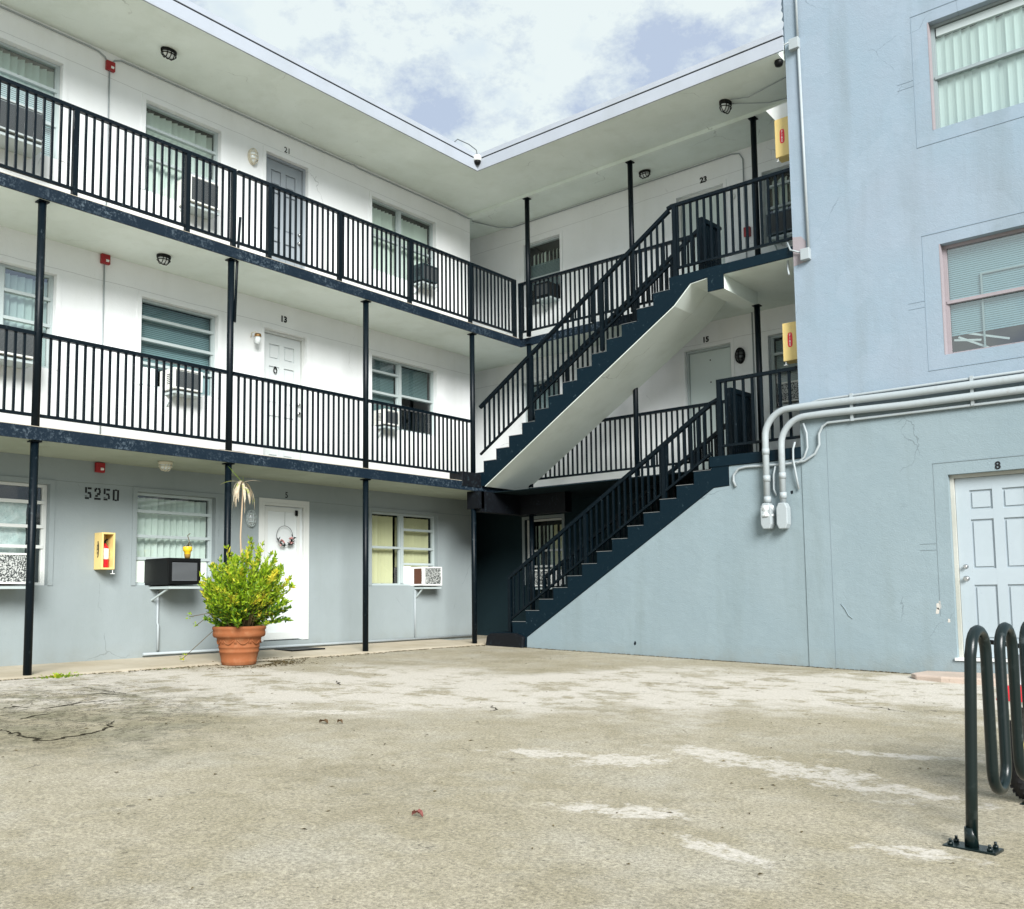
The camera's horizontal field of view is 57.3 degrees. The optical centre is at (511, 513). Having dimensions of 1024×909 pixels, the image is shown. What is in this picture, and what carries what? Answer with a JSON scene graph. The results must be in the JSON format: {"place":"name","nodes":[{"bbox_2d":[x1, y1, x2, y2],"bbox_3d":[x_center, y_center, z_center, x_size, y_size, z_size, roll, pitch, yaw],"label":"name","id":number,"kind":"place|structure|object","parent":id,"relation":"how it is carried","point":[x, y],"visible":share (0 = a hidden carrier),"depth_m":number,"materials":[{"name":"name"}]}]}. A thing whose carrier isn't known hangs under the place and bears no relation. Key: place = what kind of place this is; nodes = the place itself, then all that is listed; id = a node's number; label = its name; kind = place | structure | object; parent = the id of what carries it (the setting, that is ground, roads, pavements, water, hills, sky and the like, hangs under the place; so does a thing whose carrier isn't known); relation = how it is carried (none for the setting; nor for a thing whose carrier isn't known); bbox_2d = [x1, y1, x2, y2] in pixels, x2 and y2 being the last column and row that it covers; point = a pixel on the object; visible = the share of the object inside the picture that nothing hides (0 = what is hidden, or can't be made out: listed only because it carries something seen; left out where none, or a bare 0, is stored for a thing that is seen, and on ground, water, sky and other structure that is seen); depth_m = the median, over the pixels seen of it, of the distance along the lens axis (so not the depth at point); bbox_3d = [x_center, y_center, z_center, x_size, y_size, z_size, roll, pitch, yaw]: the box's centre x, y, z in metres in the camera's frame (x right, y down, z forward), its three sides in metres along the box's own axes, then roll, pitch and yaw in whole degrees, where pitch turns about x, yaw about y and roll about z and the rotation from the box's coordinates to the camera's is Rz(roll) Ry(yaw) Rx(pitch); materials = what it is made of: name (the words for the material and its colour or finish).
{"place":"outdoors","nodes":[
{"label":"outdoors","id":0,"kind":"place"},
{"bbox_2d":[189,0,783,153],"label":"sky","id":1,"kind":"structure","parent":0,"point":[485,75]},
{"bbox_2d":[0,635,1023,908],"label":"parking lot ground","id":2,"kind":"structure","parent":0,"point":[660,769],"depth_m":4.88,"materials":[{"name":"concrete"}]},
{"bbox_2d":[179,534,295,665],"bbox_3d":[-3.342,1.080,11.755,1.286,1.616,1.264,-5,-6,39],"label":"potted shrub","id":3,"kind":"object","parent":2,"relation":"on","point":[240,604],"visible":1,"depth_m":11.51,"materials":[{"name":"green plant"}]},
{"bbox_2d":[222,466,260,556],"bbox_3d":[-3.409,0.391,11.827,0.294,2.005,0.496,-10,-10,61],"label":"withered stalk","id":4,"kind":"object","parent":3,"relation":"in","point":[239,485],"visible":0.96,"depth_m":11.84,"materials":[{"name":"beige"}]},
{"bbox_2d":[0,638,486,680],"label":"walkway","id":5,"kind":"structure","parent":2,"relation":"on","point":[80,667],"depth_m":11.99,"materials":[{"name":"concrete"}]},
{"bbox_2d":[23,440,41,675],"bbox_3d":[-5.185,0.474,10.111,0.114,2.531,0.114,-5,-6,39],"label":"support post","id":6,"kind":"object","parent":5,"relation":"on","point":[30,561],"visible":1,"depth_m":10.08,"materials":[{"name":"metal"}]},
{"bbox_2d":[222,463,234,565],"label":"support post","id":7,"kind":"object","parent":5,"relation":"on","point":[227,511],"visible":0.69,"depth_m":12.01,"materials":[{"name":"metal"}]},
{"bbox_2d":[142,634,471,655],"bbox_3d":[-2.727,2.025,14.595,0.040,0.055,6.430,-5,-6,39],"label":"drain pipe","id":8,"kind":"object","parent":5,"relation":"on","point":[276,646],"visible":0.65,"depth_m":14.23,"materials":[{"name":"plastic"}]},
{"bbox_2d":[360,479,370,650],"bbox_3d":[-2.151,0.759,13.781,0.114,2.531,0.114,-5,-6,39],"label":"support post","id":9,"kind":"object","parent":5,"relation":"on","point":[365,555],"visible":1,"depth_m":13.76,"materials":[{"name":"metal"}]},
{"bbox_2d":[471,491,476,643],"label":"support post","id":10,"kind":"object","parent":5,"relation":"on","point":[474,575],"visible":1,"depth_m":15.57,"materials":[{"name":"metal"}]},
{"bbox_2d":[527,515,535,609],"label":"support post","id":11,"kind":"object","parent":5,"relation":"on","point":[531,539],"visible":0.58,"depth_m":16.31,"materials":[{"name":"metal"}]},
{"bbox_2d":[450,246,809,666],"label":"staircase","id":12,"kind":"structure","parent":5,"relation":"on","point":[706,565],"depth_m":13.50,"materials":[{"name":"blue paint"}]},
{"bbox_2d":[479,209,670,454],"bbox_3d":[0.890,-2.732,14.878,3.770,3.268,0.055,-5,-6,39],"label":"stair railing","id":13,"kind":"object","parent":12,"relation":"on","point":[604,326],"visible":1,"depth_m":14.79,"materials":[{"name":"metal"}]},
{"bbox_2d":[507,403,711,632],"bbox_3d":[1.375,0.200,14.250,3.749,3.272,0.055,-5,-6,39],"label":"stair railing","id":14,"kind":"object","parent":12,"relation":"on","point":[661,448],"visible":1,"depth_m":14.19,"materials":[{"name":"metal"}]},
{"bbox_2d":[534,230,695,411],"bbox_3d":[1.623,-2.808,15.487,3.400,3.029,0.055,-5,-6,39],"label":"stair railing","id":15,"kind":"object","parent":12,"relation":"on","point":[636,303],"visible":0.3,"depth_m":15.37,"materials":[{"name":"metal"}]},
{"bbox_2d":[542,424,728,598],"bbox_3d":[1.966,0.256,14.966,3.749,3.272,0.055,-5,-6,39],"label":"stair railing","id":16,"kind":"object","parent":12,"relation":"on","point":[709,439],"visible":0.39,"depth_m":14.98,"materials":[{"name":"metal"}]},
{"bbox_2d":[699,217,720,269],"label":"return railing","id":17,"kind":"object","parent":12,"relation":"on","point":[710,263],"visible":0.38,"depth_m":14.16,"materials":[{"name":"metal"}]},
{"bbox_2d":[669,167,792,276],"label":"landing railing","id":18,"kind":"object","parent":12,"relation":"on","point":[675,233],"visible":1,"depth_m":13.18,"materials":[{"name":"metal"}]},
{"bbox_2d":[727,387,752,454],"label":"return railing","id":19,"kind":"object","parent":12,"relation":"on","point":[740,449],"visible":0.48,"depth_m":13.57,"materials":[{"name":"metal"}]},
{"bbox_2d":[748,116,760,255],"bbox_3d":[3.647,-4.687,14.024,0.114,2.531,0.114,-5,-6,39],"label":"support post","id":20,"kind":"object","parent":12,"relation":"on","point":[753,119],"visible":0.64,"depth_m":14.03,"materials":[{"name":"metal"}]},
{"bbox_2d":[752,304,761,450],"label":"support post","id":21,"kind":"object","parent":12,"relation":"on","point":[757,321],"visible":0.61,"depth_m":13.81,"materials":[{"name":"metal"}]},
{"bbox_2d":[716,366,799,455],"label":"landing railing","id":22,"kind":"object","parent":12,"relation":"on","point":[721,444],"visible":0.94,"depth_m":12.81,"materials":[{"name":"metal"}]},
{"bbox_2d":[0,0,800,665],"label":"apartment building","id":23,"kind":"structure","parent":2,"relation":"on","point":[308,326],"depth_m":14.05,"materials":[{"name":"grey paint"}]},
{"bbox_2d":[0,553,26,588],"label":"air conditioner","id":24,"kind":"object","parent":23,"relation":"attached to","point":[12,568],"visible":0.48,"depth_m":10.61,"materials":[{"name":"white metal"}]},
{"bbox_2d":[0,330,33,368],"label":"air conditioner","id":25,"kind":"object","parent":23,"relation":"attached to","point":[29,349],"visible":0.46,"depth_m":10.85,"materials":[{"name":"grey"}]},
{"bbox_2d":[0,324,34,415],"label":"balcony railing","id":26,"kind":"object","parent":23,"relation":"on","point":[16,330],"visible":1,"depth_m":10.10,"materials":[{"name":"metal"}]},
{"bbox_2d":[0,96,42,158],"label":"air conditioner","id":27,"kind":"object","parent":23,"relation":"attached to","point":[20,127],"visible":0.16,"depth_m":11.03,"materials":[{"name":"grey"}]},
{"bbox_2d":[0,475,55,584],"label":"window","id":28,"kind":"structure","parent":23,"relation":"in","point":[13,496],"depth_m":11.31,"materials":[{"name":"grey"}]},
{"bbox_2d":[0,255,61,369],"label":"window","id":29,"kind":"structure","parent":23,"relation":"in","point":[17,285],"depth_m":11.50,"materials":[{"name":"glass"}]},
{"bbox_2d":[0,32,67,161],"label":"window","id":30,"kind":"structure","parent":23,"relation":"in","point":[17,65],"depth_m":11.76,"materials":[{"name":"silver metal"}]},
{"bbox_2d":[31,199,49,425],"bbox_3d":[-5.218,-2.201,10.346,0.114,2.554,0.114,-5,-6,39],"label":"support post","id":31,"kind":"object","parent":23,"relation":"on","point":[38,316],"visible":0.91,"depth_m":10.32,"materials":[{"name":"metal"}]},
{"bbox_2d":[94,532,114,573],"bbox_3d":[-5.101,0.504,11.741,0.200,0.516,0.179,-5,-6,39],"label":"extinguisher cabinet","id":32,"kind":"object","parent":23,"relation":"attached to","point":[100,537],"visible":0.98,"depth_m":11.71,"materials":[{"name":"yellow plastic"}]},
{"bbox_2d":[105,71,109,205],"bbox_3d":[-5.264,-4.640,12.204,0.017,2.342,0.017,-2,-5,17],"label":"drop conduit","id":33,"kind":"object","parent":23,"relation":"attached to","point":[107,136],"visible":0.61,"depth_m":12.22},
{"bbox_2d":[0,76,236,246],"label":"balcony railing","id":34,"kind":"object","parent":23,"relation":"on","point":[187,155],"visible":0.97,"depth_m":11.20,"materials":[{"name":"metal"}]},
{"bbox_2d":[40,333,227,442],"bbox_3d":[-4.441,-1.448,11.225,0.055,0.942,2.340,-5,-6,39],"label":"balcony railing","id":35,"kind":"object","parent":23,"relation":"attached to","point":[102,348],"visible":1,"depth_m":11.14,"materials":[{"name":"metal"}]},
{"bbox_2d":[156,591,158,650],"bbox_3d":[-4.650,1.409,12.314,0.052,0.780,0.032,-5,-6,39],"label":"drain pipe","id":36,"kind":"object","parent":23,"relation":"attached to","point":[157,622],"visible":1,"depth_m":12.31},
{"bbox_2d":[156,253,170,265],"bbox_3d":[-4.509,-3.273,12.143,0.156,0.126,0.188,-5,-6,39],"label":"bulkhead lamp","id":37,"kind":"object","parent":23,"relation":"attached to","point":[163,259],"visible":1,"depth_m":12.10,"materials":[{"name":"black plastic"}]},
{"bbox_2d":[161,46,176,60],"bbox_3d":[-4.499,-6.006,12.295,0.156,0.121,0.220,-5,-6,39],"label":"bulkhead lamp","id":38,"kind":"object","parent":23,"relation":"attached to","point":[169,53],"visible":1,"depth_m":12.25,"materials":[{"name":"black plastic"}]},
{"bbox_2d":[144,558,200,600],"bbox_3d":[-4.453,0.875,12.322,0.591,0.549,0.480,-5,-6,39],"label":"air conditioner","id":39,"kind":"object","parent":23,"relation":"attached to","point":[171,571],"visible":0.97,"depth_m":12.14,"materials":[{"name":"black plastic"}]},
{"bbox_2d":[131,487,219,584],"bbox_3d":[-4.798,0.376,12.867,0.762,1.320,1.280,-5,-6,39],"label":"window","id":40,"kind":"structure","parent":23,"relation":"in","point":[161,524],"depth_m":12.79,"materials":[{"name":"glass"}]},
{"bbox_2d":[135,291,221,397],"bbox_3d":[-4.831,-2.239,13.096,0.762,1.290,1.280,-5,-6,39],"label":"window","id":41,"kind":"structure","parent":23,"relation":"in","point":[163,330],"depth_m":13.03,"materials":[{"name":"glass"}]},
{"bbox_2d":[160,367,202,406],"bbox_3d":[-4.481,-1.675,12.723,0.371,0.488,0.442,-5,-6,39],"label":"air conditioner","id":42,"kind":"object","parent":23,"relation":"attached to","point":[174,384],"visible":0.67,"depth_m":12.60,"materials":[{"name":"grey"}]},
{"bbox_2d":[141,93,224,215],"bbox_3d":[-4.865,-4.924,13.332,0.762,1.360,1.280,-5,-6,39],"label":"window","id":43,"kind":"structure","parent":23,"relation":"in","point":[156,122],"depth_m":13.19,"materials":[{"name":"silver metal"}]},
{"bbox_2d":[177,174,219,219],"bbox_3d":[-4.386,-4.319,13.096,0.391,0.578,0.482,-5,-6,39],"label":"air conditioner","id":44,"kind":"object","parent":23,"relation":"attached to","point":[192,208],"visible":0.48,"depth_m":12.99,"materials":[{"name":"grey"}]},
{"bbox_2d":[225,258,237,450],"bbox_3d":[-3.673,-2.057,12.216,0.114,2.554,0.114,-5,-6,39],"label":"support post","id":45,"kind":"object","parent":23,"relation":"on","point":[229,360],"visible":0.91,"depth_m":12.18,"materials":[{"name":"metal"}]},
{"bbox_2d":[233,217,241,321],"bbox_3d":[-3.624,-3.212,12.358,0.050,1.453,0.132,-2,-5,15],"label":"loose pipe","id":46,"kind":"object","parent":45,"relation":"attached to","point":[236,271],"visible":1,"depth_m":12.34,"materials":[{"name":"metal"}]},
{"bbox_2d":[245,510,255,526],"bbox_3d":[-3.748,0.073,13.517,0.098,0.255,0.160,-5,-6,39],"label":"bulkhead lamp","id":47,"kind":"object","parent":23,"relation":"attached to","point":[250,517],"visible":1,"depth_m":13.49,"materials":[{"name":"clear glass"}]},
{"bbox_2d":[248,148,258,164],"bbox_3d":[-3.836,-5.314,13.955,0.110,0.255,0.160,-5,-6,39],"label":"bulkhead lamp","id":48,"kind":"object","parent":23,"relation":"attached to","point":[253,156],"visible":1,"depth_m":13.92,"materials":[{"name":"beige"}]},
{"bbox_2d":[258,497,308,641],"bbox_3d":[-3.462,0.855,14.006,0.220,2.110,0.910,-5,-6,39],"label":"door","id":49,"kind":"structure","parent":23,"relation":"in","point":[293,514],"depth_m":14.07,"materials":[{"name":"white"}]},
{"bbox_2d":[259,322,309,460],"bbox_3d":[-3.497,-1.702,14.233,0.212,2.195,0.910,-5,-6,39],"label":"door","id":50,"kind":"structure","parent":23,"relation":"in","point":[281,355],"depth_m":14.28,"materials":[{"name":"white"}]},
{"bbox_2d":[262,145,311,270],"bbox_3d":[-3.531,-4.405,14.470,0.212,2.227,0.910,-5,-6,39],"label":"door","id":51,"kind":"structure","parent":23,"relation":"in","point":[276,171],"depth_m":14.57,"materials":[{"name":"grey"}]},
{"bbox_2d":[232,372,364,460],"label":"balcony railing","id":52,"kind":"object","parent":23,"relation":"on","point":[238,375],"visible":1,"depth_m":13.02,"materials":[{"name":"metal"}]},
{"bbox_2d":[360,300,370,467],"bbox_3d":[-2.185,-1.917,14.016,0.114,2.554,0.114,-5,-6,39],"label":"support post","id":53,"kind":"object","parent":23,"relation":"on","point":[366,382],"visible":0.89,"depth_m":13.99,"materials":[{"name":"metal"}]},
{"bbox_2d":[0,5,746,257],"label":"ceiling conduit","id":54,"kind":"object","parent":23,"relation":"on","point":[103,55],"visible":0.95,"depth_m":15.12,"materials":[{"name":"metal"}]},
{"bbox_2d":[236,170,516,337],"bbox_3d":[-1.793,-3.841,14.699,0.055,1.100,5.840,-5,-6,39],"label":"balcony railing","id":55,"kind":"object","parent":23,"relation":"on","point":[271,188],"visible":0.99,"depth_m":14.32,"materials":[{"name":"metal"}]},
{"bbox_2d":[374,409,398,436],"bbox_3d":[-2.101,-1.474,15.652,0.311,0.456,0.362,-5,-6,39],"label":"air conditioner","id":56,"kind":"object","parent":23,"relation":"attached to","point":[384,419],"visible":0.58,"depth_m":15.56,"materials":[{"name":"grey"}]},
{"bbox_2d":[369,191,437,290],"bbox_3d":[-2.155,-4.670,16.609,0.762,1.360,1.660,-5,-6,39],"label":"window","id":57,"kind":"structure","parent":23,"relation":"in","point":[381,214],"depth_m":16.43,"materials":[{"name":"glass"}]},
{"bbox_2d":[369,350,438,436],"bbox_3d":[-2.122,-1.985,16.374,0.762,1.290,1.660,-5,-6,39],"label":"window","id":58,"kind":"structure","parent":23,"relation":"in","point":[391,382],"depth_m":16.46,"materials":[{"name":"glass"}]},
{"bbox_2d":[369,507,439,585],"bbox_3d":[-2.089,0.629,16.145,0.762,1.320,1.660,-5,-6,39],"label":"window","id":59,"kind":"structure","parent":23,"relation":"in","point":[398,543],"depth_m":15.97,"materials":[{"name":"glass"}]},
{"bbox_2d":[369,399,471,473],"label":"balcony railing","id":60,"kind":"object","parent":23,"relation":"on","point":[418,411],"visible":0.98,"depth_m":14.78,"materials":[{"name":"metal"}]},
{"bbox_2d":[414,262,436,293],"bbox_3d":[-1.559,-4.091,16.551,0.351,0.497,0.402,-5,-6,39],"label":"air conditioner","id":61,"kind":"object","parent":23,"relation":"attached to","point":[424,276],"visible":0.53,"depth_m":16.42,"materials":[{"name":"grey"}]},
{"bbox_2d":[410,567,441,597],"bbox_3d":[-1.471,1.190,16.114,0.351,0.527,0.454,-5,-6,39],"label":"air conditioner","id":62,"kind":"object","parent":23,"relation":"attached to","point":[425,576],"visible":1,"depth_m":15.98,"materials":[{"name":"white metal"}]},
{"bbox_2d":[467,333,476,472],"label":"support post","id":63,"kind":"object","parent":23,"relation":"on","point":[472,404],"visible":0.88,"depth_m":15.83,"materials":[{"name":"metal"}]},
{"bbox_2d":[523,197,530,336],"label":"support post","id":64,"kind":"object","parent":23,"relation":"attached to","point":[527,265],"visible":1,"depth_m":16.75,"materials":[{"name":"metal"}]},
{"bbox_2d":[520,375,561,433],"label":"window","id":65,"kind":"structure","parent":23,"relation":"in","point":[545,377],"depth_m":17.83,"materials":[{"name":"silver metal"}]},
{"bbox_2d":[521,230,562,307],"bbox_3d":[0.802,-4.566,18.041,0.980,1.330,0.762,-5,-6,39],"label":"window","id":66,"kind":"structure","parent":23,"relation":"in","point":[546,257],"depth_m":18.06,"materials":[{"name":"glass"}]},
{"bbox_2d":[522,514,565,584],"bbox_3d":[0.818,0.722,17.619,0.990,1.320,0.762,-5,-6,39],"label":"window","id":67,"kind":"structure","parent":23,"relation":"in","point":[544,529],"depth_m":17.64,"materials":[{"name":"grey"}]},
{"bbox_2d":[534,281,559,311],"bbox_3d":[0.670,-4.022,17.486,0.372,0.468,0.391,-5,-6,39],"label":"air conditioner","id":68,"kind":"object","parent":23,"relation":"attached to","point":[550,293],"visible":0.52,"depth_m":17.38,"materials":[{"name":"black plastic"}]},
{"bbox_2d":[535,569,561,592],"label":"air conditioner","id":69,"kind":"object","parent":23,"relation":"attached to","point":[541,578],"visible":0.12,"depth_m":17.01,"materials":[{"name":"white plastic"}]},
{"bbox_2d":[518,227,721,338],"bbox_3d":[1.673,-3.762,15.639,4.000,1.020,0.055,-5,-6,39],"label":"balcony railing","id":70,"kind":"object","parent":23,"relation":"on","point":[591,284],"visible":0.61,"depth_m":16.12,"materials":[{"name":"metal"}]},
{"bbox_2d":[625,160,634,311],"bbox_3d":[1.965,-4.545,15.403,0.114,2.531,0.114,-5,-6,39],"label":"support post","id":71,"kind":"object","parent":23,"relation":"attached to","point":[629,163],"visible":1,"depth_m":15.40,"materials":[{"name":"metal"}]},
{"bbox_2d":[539,400,724,479],"bbox_3d":[1.888,-1.090,15.254,4.350,1.020,0.055,-5,-6,39],"label":"balcony railing","id":72,"kind":"object","parent":23,"relation":"attached to","point":[656,412],"visible":0.59,"depth_m":15.22,"materials":[{"name":"metal"}]},
{"bbox_2d":[629,320,639,475],"bbox_3d":[1.998,-1.869,15.169,0.114,2.554,0.114,-5,-6,39],"label":"support post","id":73,"kind":"object","parent":23,"relation":"on","point":[636,428],"visible":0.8,"depth_m":15.09,"materials":[{"name":"metal"}]},
{"bbox_2d":[673,179,728,274],"bbox_3d":[3.206,-4.358,15.681,0.990,2.177,0.212,-5,-6,39],"label":"door","id":74,"kind":"structure","parent":23,"relation":"in","point":[726,259],"depth_m":15.75,"materials":[{"name":"white"}]},
{"bbox_2d":[681,338,734,470],"bbox_3d":[3.282,-1.688,15.411,0.960,2.205,0.212,-5,-6,39],"label":"door","id":75,"kind":"structure","parent":23,"relation":"in","point":[705,366],"depth_m":15.50,"materials":[{"name":"white"}]},
{"bbox_2d":[719,99,731,113],"bbox_3d":[3.132,-5.944,13.754,0.165,0.178,0.210,-5,-6,39],"label":"bulkhead lamp","id":76,"kind":"object","parent":23,"relation":"attached to","point":[725,105],"visible":1,"depth_m":13.70,"materials":[{"name":"glass"}]},
{"bbox_2d":[758,161,790,242],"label":"window","id":77,"kind":"structure","parent":23,"relation":"in","point":[787,176],"depth_m":14.98,"materials":[{"name":"silver metal"}]},
{"bbox_2d":[766,208,791,249],"bbox_3d":[4.253,-4.364,14.550,0.482,0.548,0.391,-5,-6,39],"label":"air conditioner","id":78,"kind":"object","parent":23,"relation":"attached to","point":[780,221],"visible":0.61,"depth_m":14.43,"materials":[{"name":"black plastic"}]},
{"bbox_2d":[764,329,797,410],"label":"window","id":79,"kind":"structure","parent":23,"relation":"in","point":[776,342],"depth_m":14.74,"materials":[{"name":"silver metal"}]},
{"bbox_2d":[781,380,798,414],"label":"air conditioner","id":80,"kind":"object","parent":23,"relation":"attached to","point":[794,392],"visible":0.2,"depth_m":14.15,"materials":[{"name":"black plastic"}]},
{"bbox_2d":[1,680,904,740],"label":"paving cracks","id":81,"kind":"object","parent":2,"relation":"on","point":[36,738],"visible":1,"depth_m":6.88,"materials":[{"name":"grey"}]},
{"bbox_2d":[0,645,911,680],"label":"leaf litter","id":82,"kind":"object","parent":2,"relation":"on","point":[278,661],"visible":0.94,"depth_m":12.05,"materials":[{"name":"plant"}]},
{"bbox_2d":[1,663,1023,888],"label":"ground debris","id":83,"kind":"object","parent":2,"relation":"on","point":[511,756],"visible":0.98,"depth_m":5.77,"materials":[{"name":"brown plant"}]},
{"bbox_2d":[781,0,1023,673],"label":"side block","id":84,"kind":"structure","parent":2,"relation":"on","point":[910,272],"depth_m":11.48,"materials":[{"name":"blue paint"}]},
{"bbox_2d":[774,116,788,162],"bbox_3d":[3.791,-5.130,12.921,0.270,0.596,0.206,-5,-6,39],"label":"extinguisher cabinet","id":85,"kind":"object","parent":84,"relation":"attached to","point":[781,141],"visible":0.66,"depth_m":12.88,"materials":[{"name":"yellow plastic"}]},
{"bbox_2d":[766,102,787,119],"bbox_3d":[3.797,-5.536,13.082,0.405,0.220,0.300,-5,-6,39],"label":"vent hood","id":86,"kind":"object","parent":85,"relation":"on","point":[778,112],"visible":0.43,"depth_m":12.97,"materials":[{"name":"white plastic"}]},
{"bbox_2d":[782,321,796,365],"bbox_3d":[3.827,-2.281,12.671,0.270,0.576,0.206,-5,-6,39],"label":"extinguisher cabinet","id":87,"kind":"object","parent":84,"relation":"attached to","point":[789,343],"visible":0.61,"depth_m":12.62,"materials":[{"name":"yellow plastic"}]},
{"bbox_2d":[788,36,799,51],"bbox_3d":[3.788,-6.292,12.588,0.135,0.150,0.080,-5,-6,39],"label":"junction box","id":88,"kind":"object","parent":84,"relation":"attached to","point":[794,44],"visible":1,"depth_m":12.56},
{"bbox_2d":[797,48,809,247],"bbox_3d":[3.864,-4.840,12.433,0.066,2.780,0.038,-5,-6,39],"label":"conduit","id":89,"kind":"object","parent":84,"relation":"attached to","point":[803,148],"visible":1,"depth_m":12.42,"materials":[{"name":"metal"}]},
{"bbox_2d":[849,393,854,421],"bbox_3d":[4.282,-1.331,11.809,0.035,0.350,0.060,-5,-6,39],"label":"pipe strap","id":90,"kind":"object","parent":84,"relation":"attached to","point":[852,416],"visible":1,"depth_m":11.79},
{"bbox_2d":[776,385,1023,528],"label":"electrical conduit","id":91,"kind":"object","parent":90,"relation":"attached to","point":[783,512],"visible":1,"depth_m":11.75,"materials":[{"name":"metal"}]},
{"bbox_2d":[732,397,1023,486],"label":"conduit","id":92,"kind":"object","parent":84,"relation":"attached to","point":[887,415],"visible":1,"depth_m":11.58,"materials":[{"name":"metal"}]},
{"bbox_2d":[760,373,1023,528],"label":"electrical conduit","id":93,"kind":"object","parent":84,"relation":"attached to","point":[767,511],"visible":1,"depth_m":11.83,"materials":[{"name":"silver metal"}]},
{"bbox_2d":[811,370,1023,401],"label":"conduit","id":94,"kind":"object","parent":84,"relation":"attached to","point":[936,383],"visible":1,"depth_m":11.25,"materials":[{"name":"metal"}]},
{"bbox_2d":[927,0,1023,129],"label":"window","id":95,"kind":"structure","parent":84,"relation":"in","point":[976,57],"depth_m":11.29,"materials":[{"name":"grey"}]},
{"bbox_2d":[939,228,1023,354],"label":"window","id":96,"kind":"structure","parent":84,"relation":"in","point":[982,279],"depth_m":11.18,"materials":[{"name":"clear glass"}]},
{"bbox_2d":[950,469,1023,658],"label":"door","id":97,"kind":"structure","parent":84,"relation":"in","point":[987,508],"depth_m":10.85,"materials":[{"name":"white"}]},
{"bbox_2d":[911,671,1008,685],"bbox_3d":[5.327,1.869,10.252,1.798,0.175,0.735,-5,-6,39],"label":"doorstep","id":98,"kind":"object","parent":2,"relation":"on","point":[946,676],"visible":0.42,"depth_m":10.40,"materials":[{"name":"beige concrete"}]},
{"bbox_2d":[942,622,1023,855],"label":"bike rack","id":99,"kind":"object","parent":2,"relation":"on","point":[1005,633],"visible":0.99,"depth_m":4.02,"materials":[{"name":"black metal"}]},
{"bbox_2d":[990,640,1023,799],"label":"motorbike","id":100,"kind":"object","parent":2,"relation":"on","point":[1017,784],"visible":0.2,"depth_m":4.61,"materials":[{"name":"black rubber"}]},
{"bbox_2d":[751,312,756,451],"bbox_3d":[3.835,-1.922,14.830,0.022,2.555,0.022,-2,-5,17],"label":"drop conduit","id":101,"kind":"object","parent":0,"point":[754,377],"visible":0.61,"depth_m":14.84,"materials":[{"name":"metal"}]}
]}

